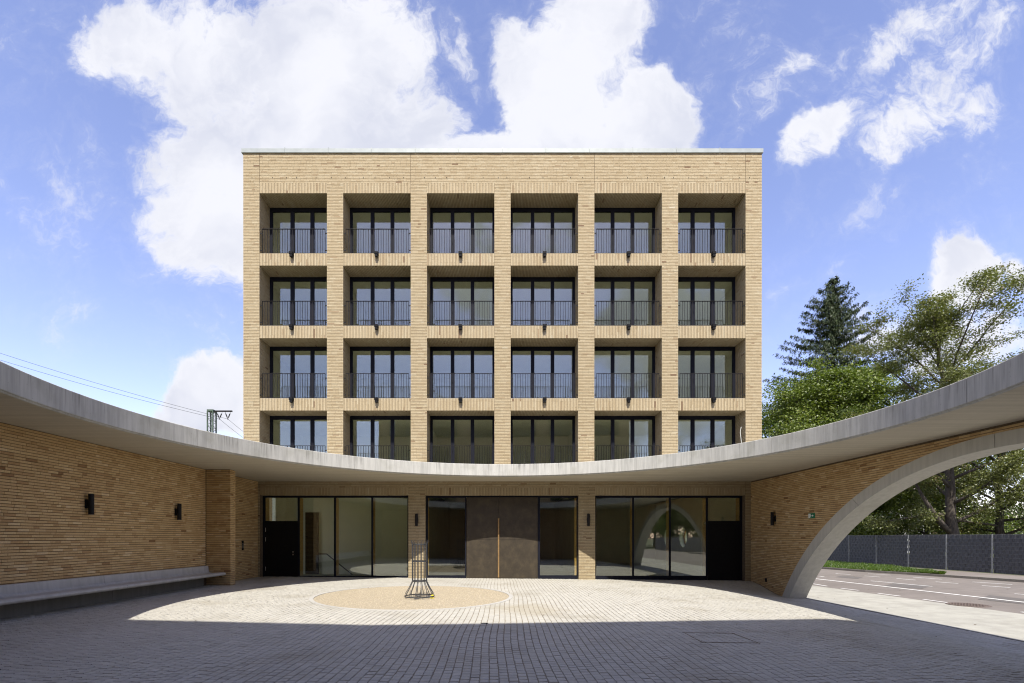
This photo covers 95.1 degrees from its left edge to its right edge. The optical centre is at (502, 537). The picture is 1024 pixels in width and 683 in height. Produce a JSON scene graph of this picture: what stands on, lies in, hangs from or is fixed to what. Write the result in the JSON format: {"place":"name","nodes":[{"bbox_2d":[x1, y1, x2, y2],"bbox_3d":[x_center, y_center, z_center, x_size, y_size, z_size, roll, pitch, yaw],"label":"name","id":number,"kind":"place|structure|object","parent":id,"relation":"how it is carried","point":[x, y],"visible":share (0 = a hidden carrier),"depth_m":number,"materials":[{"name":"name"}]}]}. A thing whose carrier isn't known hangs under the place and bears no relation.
{"place":"outdoors","nodes":[
{"label":"outdoors","id":0,"kind":"place"},
{"bbox_2d":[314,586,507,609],"bbox_3d":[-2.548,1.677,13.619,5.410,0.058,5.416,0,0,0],"label":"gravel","id":1,"kind":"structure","parent":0,"point":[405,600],"depth_m":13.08,"materials":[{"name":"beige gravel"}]},
{"bbox_2d":[404,540,434,597],"bbox_3d":[-2.330,0.858,13.150,0.834,1.584,0.834,0,0,0],"label":"tree guard","id":2,"kind":"object","parent":1,"relation":"on","point":[421,561],"visible":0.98,"depth_m":13.07,"materials":[{"name":"grey metal"}]},
{"bbox_2d":[0,576,1023,682],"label":"courtyard paving","id":3,"kind":"structure","parent":0,"point":[269,629],"depth_m":7.83,"materials":[{"name":"stone"}]},
{"bbox_2d":[0,566,225,618],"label":"concrete bench","id":4,"kind":"object","parent":3,"relation":"on","point":[21,599],"visible":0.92,"depth_m":11.23,"materials":[{"name":"grey concrete"}]},
{"bbox_2d":[0,422,257,585],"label":"brick wall","id":5,"kind":"structure","parent":3,"relation":"on","point":[51,528],"depth_m":11.72,"materials":[{"name":"beige brick"}]},
{"bbox_2d":[85,494,93,513],"bbox_3d":[-10.014,-0.819,11.370,0.174,0.502,0.116,0,0,0],"label":"wall lamp","id":6,"kind":"object","parent":5,"relation":"attached to","point":[89,504],"visible":1,"depth_m":11.33,"materials":[{"name":"black metal"}]},
{"bbox_2d":[174,504,181,519],"bbox_3d":[-10.014,-0.799,14.470,0.174,0.502,0.116,0,0,0],"label":"wall lamp","id":7,"kind":"object","parent":5,"relation":"attached to","point":[178,512],"visible":1,"depth_m":14.43,"materials":[{"name":"black metal"}]},
{"bbox_2d":[206,469,234,584],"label":"brick pier","id":8,"kind":"structure","parent":3,"relation":"on","point":[220,519],"depth_m":15.95,"materials":[{"name":"beige brick"}]},
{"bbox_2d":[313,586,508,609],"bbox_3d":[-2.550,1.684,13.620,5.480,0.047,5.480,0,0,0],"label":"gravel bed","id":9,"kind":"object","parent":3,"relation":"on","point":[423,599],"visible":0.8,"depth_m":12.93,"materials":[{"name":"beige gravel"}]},
{"bbox_2d":[409,588,429,598],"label":"dry stems","id":10,"kind":"object","parent":9,"relation":"on","point":[420,593],"visible":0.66,"depth_m":13.08,"materials":[{"name":"beige plant"}]},
{"bbox_2d":[309,585,512,610],"bbox_3d":[-2.550,1.680,13.620,5.700,0.068,5.700,0,0,0],"label":"kerb ring","id":11,"kind":"object","parent":3,"relation":"on","point":[311,598],"visible":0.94,"depth_m":12.24,"materials":[{"name":"stone"}]},
{"bbox_2d":[241,147,762,580],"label":"apartment building","id":12,"kind":"structure","parent":3,"relation":"on","point":[502,305],"depth_m":19.58,"materials":[{"name":"brick"}]},
{"bbox_2d":[265,521,297,576],"bbox_3d":[-9.250,0.548,19.590,1.369,2.504,0.080,0,0,0],"label":"side door","id":13,"kind":"structure","parent":12,"relation":"in","point":[281,537],"depth_m":19.58,"materials":[{"name":"metal"}]},
{"bbox_2d":[270,208,326,252],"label":"window frame","id":14,"kind":"structure","parent":12,"relation":"in","point":[292,211],"depth_m":20.21,"materials":[{"name":"black metal"}]},
{"bbox_2d":[270,277,326,324],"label":"window frame","id":15,"kind":"structure","parent":12,"relation":"in","point":[292,280],"depth_m":20.21,"materials":[{"name":"black metal"}]},
{"bbox_2d":[270,347,326,397],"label":"window frame","id":16,"kind":"structure","parent":12,"relation":"in","point":[292,350],"depth_m":20.21,"materials":[{"name":"black metal"}]},
{"bbox_2d":[270,416,327,450],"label":"window frame","id":17,"kind":"structure","parent":12,"relation":"in","point":[292,419],"depth_m":20.21,"materials":[{"name":"black metal"}]},
{"bbox_2d":[305,512,318,573],"bbox_3d":[-9.000,0.260,22.130,0.600,2.920,0.100,0,0,0],"label":"inner door","id":18,"kind":"structure","parent":12,"relation":"in","point":[311,518],"depth_m":22.08,"materials":[{"name":"brown wood"}]},
{"bbox_2d":[350,208,410,252],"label":"window frame","id":19,"kind":"structure","parent":12,"relation":"in","point":[352,210],"depth_m":20.21,"materials":[{"name":"black metal"}]},
{"bbox_2d":[350,277,410,324],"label":"window frame","id":20,"kind":"structure","parent":12,"relation":"in","point":[352,279],"depth_m":20.21,"materials":[{"name":"black metal"}]},
{"bbox_2d":[350,347,410,397],"bbox_3d":[-5.190,-7.005,20.235,2.790,2.490,0.150,0,0,0],"label":"window frame","id":21,"kind":"structure","parent":12,"relation":"in","point":[372,349],"depth_m":20.21,"materials":[{"name":"black metal"}]},
{"bbox_2d":[350,416,410,459],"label":"window frame","id":22,"kind":"structure","parent":12,"relation":"in","point":[372,418],"depth_m":20.21,"materials":[{"name":"black metal"}]},
{"bbox_2d":[415,514,417,525],"bbox_3d":[-3.533,-0.729,19.264,0.116,0.502,0.174,0,0,0],"label":"wall lamp","id":23,"kind":"object","parent":12,"relation":"attached to","point":[416,519],"visible":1,"depth_m":19.19,"materials":[{"name":"black metal"}]},
{"bbox_2d":[430,208,493,252],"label":"window frame","id":24,"kind":"structure","parent":12,"relation":"in","point":[432,210],"depth_m":20.21,"materials":[{"name":"black metal"}]},
{"bbox_2d":[430,277,493,325],"bbox_3d":[-1.730,-10.005,20.235,2.790,2.490,0.150,0,0,0],"label":"window frame","id":25,"kind":"structure","parent":12,"relation":"in","point":[432,279],"depth_m":20.21,"materials":[{"name":"black metal"}]},
{"bbox_2d":[430,347,493,397],"bbox_3d":[-1.730,-7.005,20.235,2.790,2.490,0.150,0,0,0],"label":"window frame","id":26,"kind":"structure","parent":12,"relation":"in","point":[452,349],"depth_m":20.21,"materials":[{"name":"black metal"}]},
{"bbox_2d":[430,416,493,463],"bbox_3d":[-1.730,-4.015,20.235,2.790,2.490,0.150,0,0,0],"label":"window frame","id":27,"kind":"structure","parent":12,"relation":"in","point":[452,418],"depth_m":20.21,"materials":[{"name":"black metal"}]},
{"bbox_2d":[467,497,537,577],"bbox_3d":[-0.016,0.002,19.578,2.977,3.395,0.145,0,0,0],"label":"entrance door","id":28,"kind":"structure","parent":12,"relation":"in","point":[502,532],"depth_m":19.59,"materials":[{"name":"brown metal"}]},
{"bbox_2d":[511,208,574,252],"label":"window frame","id":29,"kind":"structure","parent":12,"relation":"in","point":[513,210],"depth_m":20.21,"materials":[{"name":"black metal"}]},
{"bbox_2d":[511,277,574,325],"bbox_3d":[1.730,-10.005,20.258,2.790,2.490,0.104,0,0,0],"label":"window frame","id":30,"kind":"structure","parent":12,"relation":"in","point":[513,279],"depth_m":20.21,"materials":[{"name":"black metal"}]},
{"bbox_2d":[511,347,574,397],"bbox_3d":[1.730,-7.005,20.258,2.790,2.490,0.104,0,0,0],"label":"window frame","id":31,"kind":"structure","parent":12,"relation":"in","point":[532,349],"depth_m":20.21,"materials":[{"name":"black metal"}]},
{"bbox_2d":[511,416,574,463],"bbox_3d":[1.730,-4.015,20.258,2.790,2.490,0.104,0,0,0],"label":"window frame","id":32,"kind":"structure","parent":12,"relation":"in","point":[532,418],"depth_m":20.21,"materials":[{"name":"black metal"}]},
{"bbox_2d":[587,514,589,525],"bbox_3d":[3.533,-0.729,19.264,0.116,0.502,0.174,0,0,0],"label":"wall lamp","id":33,"kind":"object","parent":12,"relation":"attached to","point":[588,519],"visible":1,"depth_m":19.19,"materials":[{"name":"black metal"}]},
{"bbox_2d":[594,208,654,252],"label":"window frame","id":34,"kind":"structure","parent":12,"relation":"in","point":[596,210],"depth_m":20.21,"materials":[{"name":"black metal"}]},
{"bbox_2d":[594,277,654,324],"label":"window frame","id":35,"kind":"structure","parent":12,"relation":"in","point":[596,279],"depth_m":20.21,"materials":[{"name":"black metal"}]},
{"bbox_2d":[594,347,654,397],"bbox_3d":[5.190,-7.005,20.258,2.790,2.490,0.104,0,0,0],"label":"window frame","id":36,"kind":"structure","parent":12,"relation":"in","point":[612,349],"depth_m":20.21,"materials":[{"name":"black metal"}]},
{"bbox_2d":[594,416,654,459],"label":"window frame","id":37,"kind":"structure","parent":12,"relation":"in","point":[612,418],"depth_m":20.21,"materials":[{"name":"black metal"}]},
{"bbox_2d":[677,416,734,450],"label":"window frame","id":38,"kind":"structure","parent":12,"relation":"in","point":[692,419],"depth_m":20.21,"materials":[{"name":"black metal"}]},
{"bbox_2d":[678,208,734,252],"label":"window frame","id":39,"kind":"structure","parent":12,"relation":"in","point":[692,211],"depth_m":20.21,"materials":[{"name":"black metal"}]},
{"bbox_2d":[678,277,734,324],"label":"window frame","id":40,"kind":"structure","parent":12,"relation":"in","point":[692,280],"depth_m":20.21,"materials":[{"name":"black metal"}]},
{"bbox_2d":[678,347,734,397],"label":"window frame","id":41,"kind":"structure","parent":12,"relation":"in","point":[692,350],"depth_m":20.21,"materials":[{"name":"black metal"}]},
{"bbox_2d":[707,521,739,580],"bbox_3d":[9.261,0.578,19.604,1.347,2.564,0.052,0,0,0],"label":"side door","id":42,"kind":"structure","parent":12,"relation":"in","point":[723,536],"depth_m":19.58,"materials":[{"name":"black metal"}]},
{"bbox_2d":[682,632,759,643],"bbox_3d":[3.760,1.739,8.120,0.980,0.034,0.860,0,0,0],"label":"inspection cover","id":43,"kind":"object","parent":3,"relation":"on","point":[720,642],"visible":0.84,"depth_m":7.76,"materials":[{"name":"grey metal"}]},
{"bbox_2d":[751,420,1023,598],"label":"arched wall","id":44,"kind":"structure","parent":3,"relation":"on","point":[793,547],"depth_m":14.86,"materials":[{"name":"brown brick"}]},
{"bbox_2d":[0,352,1023,480],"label":"canopy","id":45,"kind":"object","parent":44,"relation":"on","point":[991,397],"visible":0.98,"depth_m":12.20,"materials":[{"name":"concrete"}]},
{"bbox_2d":[770,512,775,524],"bbox_3d":[10.164,-0.719,17.600,0.174,0.502,0.116,0,0,0],"label":"wall lamp","id":46,"kind":"object","parent":44,"relation":"attached to","point":[772,518],"visible":1,"depth_m":17.57,"materials":[{"name":"black metal"}]},
{"bbox_2d":[808,513,814,518],"bbox_3d":[10.243,-0.730,15.520,0.016,0.170,0.320,0,0,0],"label":"exit sign","id":47,"kind":"object","parent":44,"relation":"attached to","point":[811,515],"visible":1,"depth_m":15.52,"materials":[{"name":"green plastic"}]},
{"bbox_2d":[0,0,1023,529],"label":"sky","id":48,"kind":"structure","parent":0,"point":[890,133],"materials":[{"name":"blue"}]},
{"bbox_2d":[807,585,1023,640],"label":"pavement","id":49,"kind":"structure","parent":0,"point":[1009,625],"depth_m":13.48,"materials":[{"name":"concrete"}]},
{"bbox_2d":[807,598,1023,641],"bbox_3d":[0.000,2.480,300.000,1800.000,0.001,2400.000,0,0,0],"label":"ground","id":50,"kind":"structure","parent":0,"point":[917,620],"depth_m":13.63,"materials":[{"name":"grey concrete"}]},
{"bbox_2d":[207,409,232,432],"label":"catenary mast","id":51,"kind":"object","parent":50,"relation":"on","point":[211,420],"visible":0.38,"depth_m":69.91,"materials":[{"name":"grey metal"}]},
{"bbox_2d":[1,353,240,429],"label":"feeder wire","id":52,"kind":"object","parent":51,"relation":"attached to","point":[121,390],"visible":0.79,"depth_m":67.00,"materials":[{"name":"black metal"}]},
{"bbox_2d":[1,360,241,436],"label":"feeder wire","id":53,"kind":"object","parent":51,"relation":"attached to","point":[120,394],"visible":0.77,"depth_m":67.16,"materials":[{"name":"black metal"}]},
{"bbox_2d":[813,569,1023,613],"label":"road","id":54,"kind":"structure","parent":0,"point":[987,589],"depth_m":19.22,"materials":[{"name":"grey asphalt"}]},
{"bbox_2d":[816,573,1023,602],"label":"road markings","id":55,"kind":"object","parent":54,"relation":"on","point":[920,590],"visible":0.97,"depth_m":19.01,"materials":[{"name":"paint"}]},
{"bbox_2d":[822,567,1023,582],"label":"kerb","id":56,"kind":"structure","parent":54,"relation":"on","point":[953,576],"depth_m":23.88,"materials":[{"name":"concrete"}]},
{"bbox_2d":[945,602,991,606],"bbox_3d":[14.533,2.097,14.615,1.040,0.033,1.040,0,0,0],"label":"drain grate","id":57,"kind":"object","parent":54,"relation":"on","point":[965,604],"visible":1,"depth_m":14.60,"materials":[{"name":"grey metal"}]},
{"bbox_2d":[831,567,1023,579],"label":"sidewalk","id":58,"kind":"structure","parent":0,"point":[964,573],"depth_m":23.45,"materials":[{"name":"concrete"}]},
{"bbox_2d":[875,549,1023,575],"bbox_3d":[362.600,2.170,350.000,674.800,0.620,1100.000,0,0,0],"label":"park ground","id":59,"kind":"structure","parent":0,"point":[958,570],"depth_m":26.62,"materials":[{"name":"green plant"}]},
{"bbox_2d":[762,273,910,420],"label":"spruce tree","id":60,"kind":"object","parent":59,"relation":"on","point":[833,314],"visible":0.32,"depth_m":44.31,"materials":[{"name":"green plant"}]},
{"bbox_2d":[761,350,980,546],"bbox_3d":[29.864,-6.580,42.907,18.448,17.916,20.088,0,0,0],"label":"maple tree","id":61,"kind":"object","parent":59,"relation":"on","point":[799,407],"visible":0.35,"depth_m":39.42,"materials":[{"name":"green plant"}]},
{"bbox_2d":[826,261,1023,541],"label":"cherry tree","id":62,"kind":"object","parent":59,"relation":"on","point":[936,321],"visible":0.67,"depth_m":28.82,"materials":[{"name":"green plant"}]},
{"bbox_2d":[827,534,1023,574],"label":"privacy fence","id":63,"kind":"object","parent":59,"relation":"on","point":[973,553],"visible":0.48,"depth_m":27.00,"materials":[{"name":"metal"}]},
{"bbox_2d":[872,448,1023,555],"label":"hazel tree","id":64,"kind":"object","parent":59,"relation":"on","point":[921,531],"visible":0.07,"depth_m":40.22,"materials":[{"name":"green plant"}]},
{"bbox_2d":[890,346,1023,563],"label":"lime tree","id":65,"kind":"object","parent":59,"relation":"on","point":[977,528],"visible":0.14,"depth_m":33.65,"materials":[{"name":"green plant"}]},
{"bbox_2d":[930,496,1023,534],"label":"woodland","id":66,"kind":"object","parent":59,"relation":"on","point":[1017,514],"visible":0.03,"depth_m":82.59,"materials":[{"name":"green plant"}]},
{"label":"verge soil","id":67,"kind":"structure","parent":0,"visible":0},
{"bbox_2d":[823,560,946,573],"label":"grass","id":68,"kind":"structure","parent":67,"relation":"on","point":[858,565],"depth_m":27.57,"materials":[{"name":"green plant"}]}
]}

